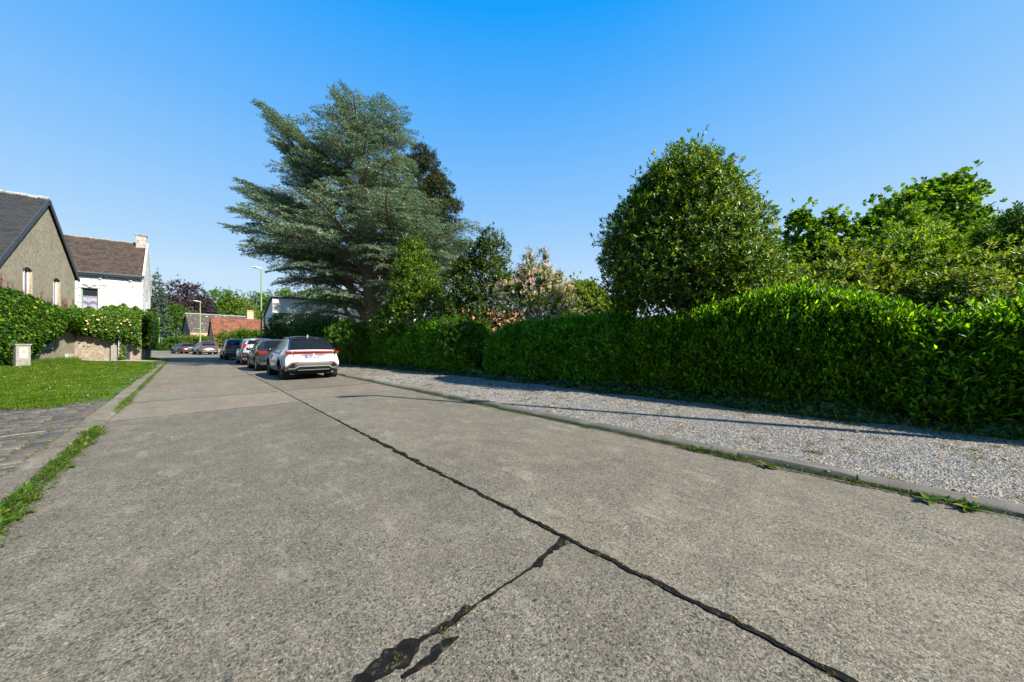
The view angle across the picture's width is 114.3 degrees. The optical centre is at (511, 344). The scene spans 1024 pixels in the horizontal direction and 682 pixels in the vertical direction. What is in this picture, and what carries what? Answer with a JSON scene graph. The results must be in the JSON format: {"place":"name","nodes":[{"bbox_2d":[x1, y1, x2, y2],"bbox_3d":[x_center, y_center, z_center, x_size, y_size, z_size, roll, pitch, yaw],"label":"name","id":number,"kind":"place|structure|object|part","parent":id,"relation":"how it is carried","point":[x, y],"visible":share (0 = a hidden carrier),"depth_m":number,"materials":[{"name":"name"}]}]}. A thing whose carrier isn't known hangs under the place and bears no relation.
{"place":"outdoors","nodes":[
{"label":"outdoors","id":0,"kind":"place"},
{"bbox_2d":[0,404,104,477],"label":"driveway setts","id":1,"kind":"structure","parent":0,"point":[47,445],"depth_m":4.59,"materials":[{"name":"grey stone"}]},
{"bbox_2d":[2,401,108,467],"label":"joint grass","id":2,"kind":"structure","parent":1,"relation":"on","point":[40,437],"depth_m":4.44,"materials":[{"name":"green plant"}]},
{"bbox_2d":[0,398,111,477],"bbox_3d":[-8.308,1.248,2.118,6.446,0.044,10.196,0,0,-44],"label":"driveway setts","id":3,"kind":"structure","parent":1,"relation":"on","point":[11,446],"depth_m":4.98,"materials":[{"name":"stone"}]},
{"bbox_2d":[0,359,167,410],"bbox_3d":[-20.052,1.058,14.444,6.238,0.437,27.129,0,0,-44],"label":"lawn grass","id":4,"kind":"structure","parent":0,"point":[19,388],"depth_m":10.83,"materials":[{"name":"green plant"}]},
{"bbox_2d":[12,344,31,366],"bbox_3d":[-24.482,0.620,16.523,0.320,1.300,0.500,0,0,16],"label":"electricity cabinet","id":5,"kind":"object","parent":4,"relation":"on","point":[21,354],"visible":0.88,"depth_m":16.43,"materials":[{"name":"beige plastic"}]},
{"bbox_2d":[31,356,81,361],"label":"long grass","id":6,"kind":"structure","parent":4,"relation":"on","point":[60,359],"depth_m":20.60,"materials":[{"name":"green plant"}]},
{"bbox_2d":[117,360,152,360],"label":"path","id":7,"kind":"structure","parent":0,"point":[134,360],"depth_m":24.16,"materials":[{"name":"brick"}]},
{"bbox_2d":[331,317,396,353],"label":"bush","id":8,"kind":"object","parent":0,"point":[363,323],"visible":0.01,"depth_m":22.19,"materials":[{"name":"green plant"}]},
{"bbox_2d":[128,349,857,480],"bbox_3d":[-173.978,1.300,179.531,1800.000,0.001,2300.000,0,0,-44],"label":"ground","id":9,"kind":"structure","parent":0,"point":[167,350],"depth_m":61.27,"materials":[{"name":"soil"}]},
{"bbox_2d":[0,190,80,360],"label":"cream house","id":10,"kind":"structure","parent":9,"relation":"on","point":[35,254],"depth_m":19.97,"materials":[{"name":"paint"}]},
{"bbox_2d":[23,267,28,293],"bbox_3d":[-28.012,-3.040,18.960,0.070,2.816,0.906,0,0,-36],"label":"window","id":11,"kind":"structure","parent":10,"relation":"in","point":[25,271],"depth_m":19.15,"materials":[{"name":"white glass"}]},
{"bbox_2d":[0,274,85,365],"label":"creeper","id":12,"kind":"object","parent":10,"relation":"attached to","point":[41,322],"visible":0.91,"depth_m":18.13,"materials":[{"name":"green plant"}]},
{"bbox_2d":[53,279,56,304],"bbox_3d":[-29.812,-2.980,21.483,0.070,2.696,0.846,0,0,-36],"label":"window","id":13,"kind":"structure","parent":10,"relation":"in","point":[54,280],"depth_m":21.66,"materials":[{"name":"white glass"}]},
{"bbox_2d":[0,357,167,524],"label":"kerb","id":14,"kind":"structure","parent":9,"relation":"on","point":[103,415],"depth_m":3.99,"materials":[{"name":"concrete"}]},
{"bbox_2d":[74,334,110,360],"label":"garden wall","id":15,"kind":"structure","parent":9,"relation":"on","point":[89,347],"depth_m":23.93,"materials":[{"name":"stone"}]},
{"bbox_2d":[64,234,151,358],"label":"white house","id":16,"kind":"structure","parent":9,"relation":"on","point":[111,272],"depth_m":29.95,"materials":[{"name":"paint"}]},
{"bbox_2d":[81,288,97,309],"bbox_3d":[-36.691,-3.605,28.770,0.956,2.546,0.070,0,0,-36],"label":"window","id":17,"kind":"structure","parent":16,"relation":"in","point":[89,296],"depth_m":28.75,"materials":[{"name":"white glass"}]},
{"bbox_2d":[153,341,170,349],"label":"bush","id":18,"kind":"object","parent":9,"relation":"on","point":[158,347],"visible":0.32,"depth_m":71.36,"materials":[{"name":"green plant"}]},
{"bbox_2d":[151,268,178,343],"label":"conifer tree","id":19,"kind":"object","parent":9,"relation":"on","point":[163,304],"visible":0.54,"depth_m":77.91,"materials":[{"name":"green plant"}]},
{"bbox_2d":[152,290,194,333],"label":"copper beech","id":20,"kind":"object","parent":9,"relation":"on","point":[171,298],"visible":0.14,"depth_m":87.73,"materials":[{"name":"purple plant"}]},
{"bbox_2d":[158,332,197,349],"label":"bush","id":21,"kind":"object","parent":9,"relation":"on","point":[171,341],"visible":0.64,"depth_m":65.23,"materials":[{"name":"green plant"}]},
{"bbox_2d":[158,301,199,336],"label":"deciduous tree","id":22,"kind":"object","parent":9,"relation":"on","point":[174,310],"visible":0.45,"depth_m":80.79,"materials":[{"name":"green plant"}]},
{"bbox_2d":[157,274,219,331],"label":"copper beech","id":23,"kind":"object","parent":9,"relation":"on","point":[184,291],"visible":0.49,"depth_m":96.66,"materials":[{"name":"purple plant"}]},
{"bbox_2d":[178,330,208,344],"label":"bush","id":24,"kind":"object","parent":9,"relation":"on","point":[193,339],"visible":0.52,"depth_m":62.46,"materials":[{"name":"green plant"}]},
{"bbox_2d":[181,310,255,337],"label":"slate house","id":25,"kind":"structure","parent":9,"relation":"on","point":[191,324],"depth_m":70.60,"materials":[{"name":"grey stone"}]},
{"bbox_2d":[201,286,241,315],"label":"deciduous tree","id":26,"kind":"object","parent":9,"relation":"on","point":[222,299],"visible":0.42,"depth_m":111.80,"materials":[{"name":"green plant"}]},
{"bbox_2d":[213,325,237,348],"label":"bush","id":27,"kind":"object","parent":9,"relation":"on","point":[220,337],"visible":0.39,"depth_m":51.43,"materials":[{"name":"green plant"}]},
{"bbox_2d":[207,317,263,351],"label":"brick barn","id":28,"kind":"structure","parent":9,"relation":"on","point":[217,325],"depth_m":57.78,"materials":[{"name":"orange ceramic"}]},
{"bbox_2d":[216,292,259,315],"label":"deciduous tree","id":29,"kind":"object","parent":9,"relation":"on","point":[244,302],"visible":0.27,"depth_m":116.35,"materials":[{"name":"green plant"}]},
{"bbox_2d":[230,324,263,338],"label":"bush","id":30,"kind":"object","parent":9,"relation":"on","point":[243,333],"visible":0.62,"depth_m":45.53,"materials":[{"name":"green plant"}]},
{"bbox_2d":[234,306,263,318],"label":"deciduous tree","id":31,"kind":"object","parent":9,"relation":"on","point":[244,311],"visible":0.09,"depth_m":98.82,"materials":[{"name":"green plant"}]},
{"bbox_2d":[236,291,268,313],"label":"deciduous tree","id":32,"kind":"object","parent":9,"relation":"on","point":[254,297],"visible":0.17,"depth_m":126.24,"materials":[{"name":"green plant"}]},
{"bbox_2d":[257,287,298,311],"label":"deciduous tree","id":33,"kind":"object","parent":9,"relation":"on","point":[285,292],"visible":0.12,"depth_m":130.70,"materials":[{"name":"green plant"}]},
{"bbox_2d":[292,284,327,298],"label":"deciduous tree","id":34,"kind":"object","parent":9,"relation":"on","point":[312,295],"visible":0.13,"depth_m":137.12,"materials":[{"name":"green plant"}]},
{"bbox_2d":[263,295,415,330],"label":"white block house","id":35,"kind":"structure","parent":9,"relation":"on","point":[279,304],"depth_m":35.07,"materials":[{"name":"white paint"}]},
{"bbox_2d":[217,79,484,329],"bbox_3d":[-10.495,-8.272,22.814,14.503,19.139,14.092,0,0,-44],"label":"cedar tree","id":36,"kind":"object","parent":9,"relation":"on","point":[305,238],"visible":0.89,"depth_m":21.28,"materials":[{"name":"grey plant"}]},
{"bbox_2d":[329,174,407,322],"bbox_3d":[-12.758,-7.807,31.809,8.828,18.188,9.076,0,0,-44],"label":"pine tree","id":37,"kind":"object","parent":9,"relation":"on","point":[346,223],"visible":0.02,"depth_m":30.07,"materials":[{"name":"green plant"}]},
{"bbox_2d":[382,136,459,319],"bbox_3d":[-9.102,-9.856,34.145,8.062,22.285,7.889,0,0,13],"label":"pine tree","id":38,"kind":"object","parent":9,"relation":"on","point":[422,158],"visible":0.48,"depth_m":33.23,"materials":[{"name":"green plant"}]},
{"bbox_2d":[414,167,471,300],"bbox_3d":[-8.614,-9.596,38.433,9.354,21.766,9.337,0,0,-44],"label":"pine tree","id":39,"kind":"object","parent":9,"relation":"on","point":[456,206],"visible":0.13,"depth_m":37.77,"materials":[{"name":"green plant"}]},
{"bbox_2d":[421,221,531,370],"bbox_3d":[-1.511,-2.340,15.922,4.912,7.229,4.656,0,0,-44],"label":"evergreen shrub","id":40,"kind":"object","parent":9,"relation":"on","point":[471,263],"visible":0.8,"depth_m":15.19,"materials":[{"name":"green plant"}]},
{"bbox_2d":[463,308,523,333],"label":"brick cottage","id":41,"kind":"structure","parent":9,"relation":"on","point":[499,318],"depth_m":30.45,"materials":[{"name":"orange brick"}]},
{"bbox_2d":[486,245,589,323],"bbox_3d":[0.975,-1.289,12.661,3.290,5.123,3.442,0,0,-44],"label":"flowering shrub","id":42,"kind":"object","parent":9,"relation":"on","point":[524,294],"visible":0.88,"depth_m":12.29,"materials":[{"name":"pink plant"}]},
{"bbox_2d":[553,271,638,317],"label":"round shrub","id":43,"kind":"object","parent":9,"relation":"on","point":[588,296],"visible":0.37,"depth_m":13.71,"materials":[{"name":"green plant"}]},
{"bbox_2d":[338,359,1023,440],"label":"ground ivy","id":44,"kind":"object","parent":9,"relation":"on","point":[999,429],"visible":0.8,"depth_m":6.17,"materials":[{"name":"green plant"}]},
{"bbox_2d":[590,124,806,318],"bbox_3d":[4.804,-2.339,9.325,5.112,7.231,5.208,0,0,-44],"label":"evergreen tree","id":45,"kind":"object","parent":9,"relation":"on","point":[671,191],"visible":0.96,"depth_m":8.11,"materials":[{"name":"green plant"}]},
{"bbox_2d":[682,245,777,308],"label":"evergreen shrub","id":46,"kind":"object","parent":9,"relation":"on","point":[727,295],"visible":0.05,"depth_m":9.31,"materials":[{"name":"green plant"}]},
{"bbox_2d":[775,196,860,269],"bbox_3d":[11.383,-2.148,12.471,4.418,6.844,4.886,0,0,-44],"label":"lime tree","id":47,"kind":"object","parent":9,"relation":"on","point":[818,235],"visible":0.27,"depth_m":12.11,"materials":[{"name":"green plant"}]},
{"bbox_2d":[772,236,912,296],"bbox_3d":[8.536,-0.815,8.966,3.841,4.174,2.400,0,0,-9],"label":"tall shrub","id":48,"kind":"object","parent":9,"relation":"on","point":[844,263],"visible":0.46,"depth_m":8.41,"materials":[{"name":"green plant"}]},
{"bbox_2d":[821,197,996,310],"bbox_3d":[10.717,-1.412,9.327,3.588,5.371,3.592,0,0,-44],"label":"tall shrub","id":49,"kind":"object","parent":9,"relation":"on","point":[918,246],"visible":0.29,"depth_m":8.73,"materials":[{"name":"green plant"}]},
{"bbox_2d":[840,159,1011,272],"bbox_3d":[14.841,-2.708,12.558,5.663,8.013,4.005,0,0,13],"label":"leaning tree","id":50,"kind":"object","parent":9,"relation":"on","point":[955,199],"visible":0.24,"depth_m":11.73,"materials":[{"name":"green plant"}]},
{"bbox_2d":[901,291,993,311],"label":"bush","id":51,"kind":"object","parent":9,"relation":"on","point":[931,300],"depth_m":7.74,"materials":[{"name":"green plant"}]},
{"bbox_2d":[884,234,1023,314],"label":"tall shrub","id":52,"kind":"object","parent":9,"relation":"on","point":[975,276],"visible":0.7,"depth_m":7.49,"materials":[{"name":"green plant"}]},
{"bbox_2d":[940,200,1023,306],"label":"tall shrub","id":53,"kind":"object","parent":9,"relation":"on","point":[1000,227],"visible":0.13,"depth_m":8.52,"materials":[{"name":"green plant"}]},
{"bbox_2d":[0,352,1023,681],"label":"road","id":54,"kind":"structure","parent":0,"point":[284,538],"depth_m":1.98,"materials":[{"name":"concrete"}]},
{"bbox_2d":[0,360,167,545],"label":"gutter grass","id":55,"kind":"structure","parent":54,"relation":"on","point":[16,493],"depth_m":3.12,"materials":[{"name":"green plant"}]},
{"bbox_2d":[151,383,172,386],"bbox_3d":[-10.864,1.264,10.291,0.440,0.012,0.700,0,0,-44],"label":"drain grate","id":56,"kind":"object","parent":54,"relation":"on","point":[158,385],"visible":1,"depth_m":10.19,"materials":[{"name":"metal"}]},
{"bbox_2d":[171,343,194,353],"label":"parked car","id":57,"kind":"object","parent":54,"relation":"on","point":[180,348],"visible":0.84,"depth_m":45.55,"materials":[{"name":"grey paint"}]},
{"bbox_2d":[111,402,295,421],"bbox_3d":[-5.647,1.266,6.377,2.665,0.008,0.040,0,0,-44],"label":"slab joint","id":58,"kind":"object","parent":54,"relation":"on","point":[203,411],"visible":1,"depth_m":6.23,"materials":[{"name":"grey concrete"}]},
{"bbox_2d":[192,341,217,354],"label":"parked car","id":59,"kind":"object","parent":54,"relation":"on","point":[208,347],"visible":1,"depth_m":41.34,"materials":[{"name":"grey paint"}]},
{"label":"rear window","id":60,"kind":"part","parent":59,"relation":"part of","materials":[{"name":"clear glass"}]},
{"bbox_2d":[136,391,276,402],"bbox_3d":[-7.281,1.266,8.062,2.665,0.008,0.046,0,0,-44],"label":"slab joint","id":61,"kind":"object","parent":54,"relation":"on","point":[201,397],"visible":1,"depth_m":7.90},
{"bbox_2d":[218,339,241,359],"bbox_3d":[-23.882,0.420,28.584,4.495,1.819,2.116,0,0,44],"label":"parked car","id":62,"kind":"object","parent":54,"relation":"on","point":[228,350],"visible":0.56,"depth_m":26.86,"materials":[{"name":"black paint"}]},
{"bbox_2d":[234,338,266,364],"bbox_3d":[-17.061,0.460,21.966,4.095,1.739,2.026,0,0,45],"label":"parked car","id":63,"kind":"object","parent":54,"relation":"on","point":[242,352],"visible":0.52,"depth_m":20.41,"materials":[{"name":"white paint"}]},
{"bbox_3d":[-15.780,-0.136,20.689,0.167,0.263,1.240,0,0,45],"label":"rear window","id":64,"kind":"part","parent":63,"relation":"part of","materials":[{"name":"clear glass"}]},
{"bbox_2d":[246,339,282,370],"bbox_3d":[-12.678,0.530,17.510,2.069,1.599,4.295,0,0,-45],"label":"parked car","id":65,"kind":"object","parent":54,"relation":"on","point":[258,355],"visible":0.47,"depth_m":15.92,"materials":[{"name":"grey paint"}]},
{"bbox_3d":[-11.429,0.009,16.243,1.240,0.383,0.411,0,0,-45],"label":"rear window","id":66,"kind":"part","parent":65,"relation":"part of","materials":[{"name":"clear glass"}]},
{"bbox_2d":[267,335,338,379],"bbox_3d":[-8.643,0.477,13.517,2.037,1.705,4.368,0,0,-44],"label":"parked car","id":67,"kind":"object","parent":54,"relation":"on","point":[288,358],"visible":1,"depth_m":12.15,"materials":[{"name":"white paint"}]},
{"bbox_3d":[-7.506,-0.013,12.344,1.360,0.399,0.573,0,0,-44],"label":"rear window","id":68,"kind":"part","parent":67,"relation":"part of","materials":[{"name":"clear glass"}]},
{"bbox_2d":[305,390,397,399],"bbox_3d":[-3.919,1.266,8.395,2.495,0.008,0.033,0,0,-44],"label":"slab joint","id":69,"kind":"object","parent":54,"relation":"on","point":[354,394],"visible":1,"depth_m":8.29,"materials":[{"name":"grey concrete"}]},
{"bbox_2d":[402,636,458,678],"bbox_3d":[-0.326,1.266,1.345,0.053,0.008,0.252,0,0,37],"label":"transverse joint smear","id":70,"kind":"object","parent":54,"relation":"on","point":[442,646],"visible":1,"depth_m":1.34},
{"bbox_2d":[353,537,567,681],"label":"transverse joint","id":71,"kind":"object","parent":54,"relation":"on","point":[381,667],"visible":1,"depth_m":1.37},
{"bbox_2d":[216,359,858,681],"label":"joint","id":72,"kind":"object","parent":54,"relation":"on","point":[841,676],"visible":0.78,"depth_m":1.74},
{"bbox_2d":[241,370,835,676],"bbox_3d":[-6.611,1.258,7.907,2.162,0.014,23.396,0,0,-44],"label":"joint moss","id":73,"kind":"object","parent":54,"relation":"on","point":[405,657],"visible":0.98,"depth_m":1.59,"materials":[{"name":"green plant"}]},
{"bbox_2d":[337,372,1023,517],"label":"kerb","id":74,"kind":"structure","parent":54,"relation":"on","point":[995,504],"depth_m":3.46,"materials":[{"name":"concrete"}]},
{"bbox_2d":[337,374,1023,516],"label":"gutter weeds","id":75,"kind":"object","parent":54,"relation":"on","point":[947,500],"visible":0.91,"depth_m":3.30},
{"bbox_2d":[756,460,779,469],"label":"dock plant","id":76,"kind":"object","parent":54,"relation":"on","point":[764,465],"visible":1,"depth_m":3.41,"materials":[{"name":"green plant"}]},
{"bbox_2d":[916,491,944,504],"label":"dock plant","id":77,"kind":"object","parent":54,"relation":"on","point":[925,496],"visible":1,"depth_m":2.66,"materials":[{"name":"green plant"}]},
{"bbox_2d":[953,503,982,511],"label":"dock plant","id":78,"kind":"object","parent":54,"relation":"on","point":[968,508],"visible":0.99,"depth_m":2.52,"materials":[{"name":"green plant"}]},
{"bbox_2d":[0,0,1023,337],"label":"sky","id":79,"kind":"structure","parent":0,"point":[132,117],"materials":[{"name":"blue"}]},
{"bbox_2d":[337,363,1023,511],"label":"gravel verge","id":80,"kind":"structure","parent":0,"point":[368,374],"depth_m":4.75,"materials":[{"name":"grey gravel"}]},
{"bbox_2d":[252,266,261,336],"bbox_3d":[-26.776,-3.453,34.766,0.885,9.445,0.280,0,0,-44],"label":"street lamp","id":81,"kind":"object","parent":80,"relation":"on","point":[260,301],"visible":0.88,"depth_m":34.95,"materials":[{"name":"green metal"}]},
{"bbox_2d":[258,313,298,338],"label":"bush","id":82,"kind":"object","parent":80,"relation":"on","point":[268,333],"visible":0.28,"depth_m":29.20,"materials":[{"name":"green plant"}]},
{"bbox_2d":[272,311,323,338],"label":"bush","id":83,"kind":"object","parent":80,"relation":"on","point":[285,330],"visible":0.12,"depth_m":28.96,"materials":[{"name":"green plant"}]},
{"bbox_2d":[287,312,339,345],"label":"bush","id":84,"kind":"object","parent":80,"relation":"on","point":[311,329],"visible":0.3,"depth_m":26.07,"materials":[{"name":"green plant"}]},
{"bbox_2d":[316,316,359,350],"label":"bush","id":85,"kind":"object","parent":80,"relation":"on","point":[326,334],"visible":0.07,"depth_m":24.78,"materials":[{"name":"green plant"}]},
{"bbox_2d":[323,311,371,364],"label":"bush","id":86,"kind":"object","parent":80,"relation":"on","point":[348,330],"visible":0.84,"depth_m":18.83,"materials":[{"name":"green plant"}]},
{"bbox_2d":[336,320,409,365],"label":"laurel hedge","id":87,"kind":"object","parent":80,"relation":"on","point":[383,350],"visible":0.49,"depth_m":18.37,"materials":[{"name":"green plant"}]},
{"bbox_2d":[367,231,451,341],"bbox_3d":[-5.410,-2.554,18.223,4.442,7.658,4.291,0,0,-44],"label":"conical shrub","id":88,"kind":"object","parent":80,"relation":"on","point":[425,288],"visible":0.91,"depth_m":17.56,"materials":[{"name":"green plant"}]},
{"bbox_2d":[394,308,493,373],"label":"laurel hedge","id":89,"kind":"object","parent":80,"relation":"on","point":[418,344],"visible":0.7,"depth_m":14.71,"materials":[{"name":"green plant"}]},
{"bbox_2d":[433,310,486,365],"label":"bush","id":90,"kind":"object","parent":80,"relation":"on","point":[462,319],"visible":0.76,"depth_m":13.44,"materials":[{"name":"green plant"}]},
{"bbox_2d":[481,305,638,386],"bbox_3d":[1.463,0.028,11.022,2.401,2.390,6.194,0,0,-44],"label":"laurel hedge","id":91,"kind":"object","parent":80,"relation":"on","point":[582,346],"visible":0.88,"depth_m":9.96,"materials":[{"name":"green plant"}]},
{"bbox_2d":[338,365,1022,499],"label":"gravel tufts","id":92,"kind":"object","parent":80,"relation":"on","point":[971,449],"visible":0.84,"depth_m":5.11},
{"bbox_2d":[358,372,1023,497],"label":"fallen leaves","id":93,"kind":"object","parent":80,"relation":"on","point":[777,424],"visible":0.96,"depth_m":4.52,"materials":[{"name":"plant"}]},
{"bbox_2d":[613,276,955,414],"bbox_3d":[5.156,-0.143,7.391,2.572,2.650,5.902,0,0,-44],"label":"laurel hedge","id":94,"kind":"object","parent":80,"relation":"on","point":[778,339],"visible":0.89,"depth_m":6.24,"materials":[{"name":"green plant"}]},
{"bbox_2d":[557,385,1022,441],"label":"verge stalks","id":95,"kind":"object","parent":80,"relation":"on","point":[939,428],"visible":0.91,"depth_m":4.80,"materials":[{"name":"green plant"}]},
{"bbox_2d":[865,282,1023,425],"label":"laurel hedge","id":96,"kind":"object","parent":80,"relation":"on","point":[984,352],"visible":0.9,"depth_m":4.75,"materials":[{"name":"green plant"}]},
{"label":"far pavement","id":97,"kind":"structure","parent":0,"visible":0},
{"bbox_2d":[193,300,200,341],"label":"street lamp","id":98,"kind":"object","parent":97,"relation":"on","point":[200,321],"visible":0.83,"depth_m":48.96,"materials":[{"name":"green metal"}]},
{"label":"corner lawn soil","id":99,"kind":"structure","parent":0,"visible":0},
{"bbox_2d":[111,341,116,360],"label":"gate pier","id":100,"kind":"structure","parent":99,"relation":"on","point":[113,351],"depth_m":24.41,"materials":[{"name":"stone"}]},
{"bbox_2d":[117,340,129,359],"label":"iron gate","id":101,"kind":"structure","parent":100,"relation":"attached to","point":[120,352],"depth_m":24.64,"materials":[{"name":"white metal"}]},
{"bbox_2d":[70,301,160,359],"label":"rambling creeper","id":102,"kind":"object","parent":99,"relation":"on","point":[124,324],"visible":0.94,"depth_m":24.32,"materials":[{"name":"green plant"}]},
{"bbox_2d":[130,340,141,359],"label":"garden wall","id":103,"kind":"structure","parent":99,"relation":"on","point":[135,353],"depth_m":25.13,"materials":[{"name":"brick"}]},
{"bbox_2d":[142,346,145,358],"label":"garden wall","id":104,"kind":"structure","parent":99,"relation":"on","point":[143,353],"depth_m":27.71,"materials":[{"name":"stone"}]},
{"bbox_2d":[146,349,150,357],"bbox_3d":[-33.491,0.720,30.278,0.680,1.100,0.780,0,0,-44],"label":"utility box","id":105,"kind":"object","parent":99,"relation":"on","point":[148,353],"visible":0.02,"depth_m":30.14,"materials":[{"name":"grey metal"}]},
{"bbox_2d":[142,357,161,359],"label":"verge grass","id":106,"kind":"structure","parent":99,"relation":"on","point":[149,358],"depth_m":26.35,"materials":[{"name":"green plant"}]}
]}

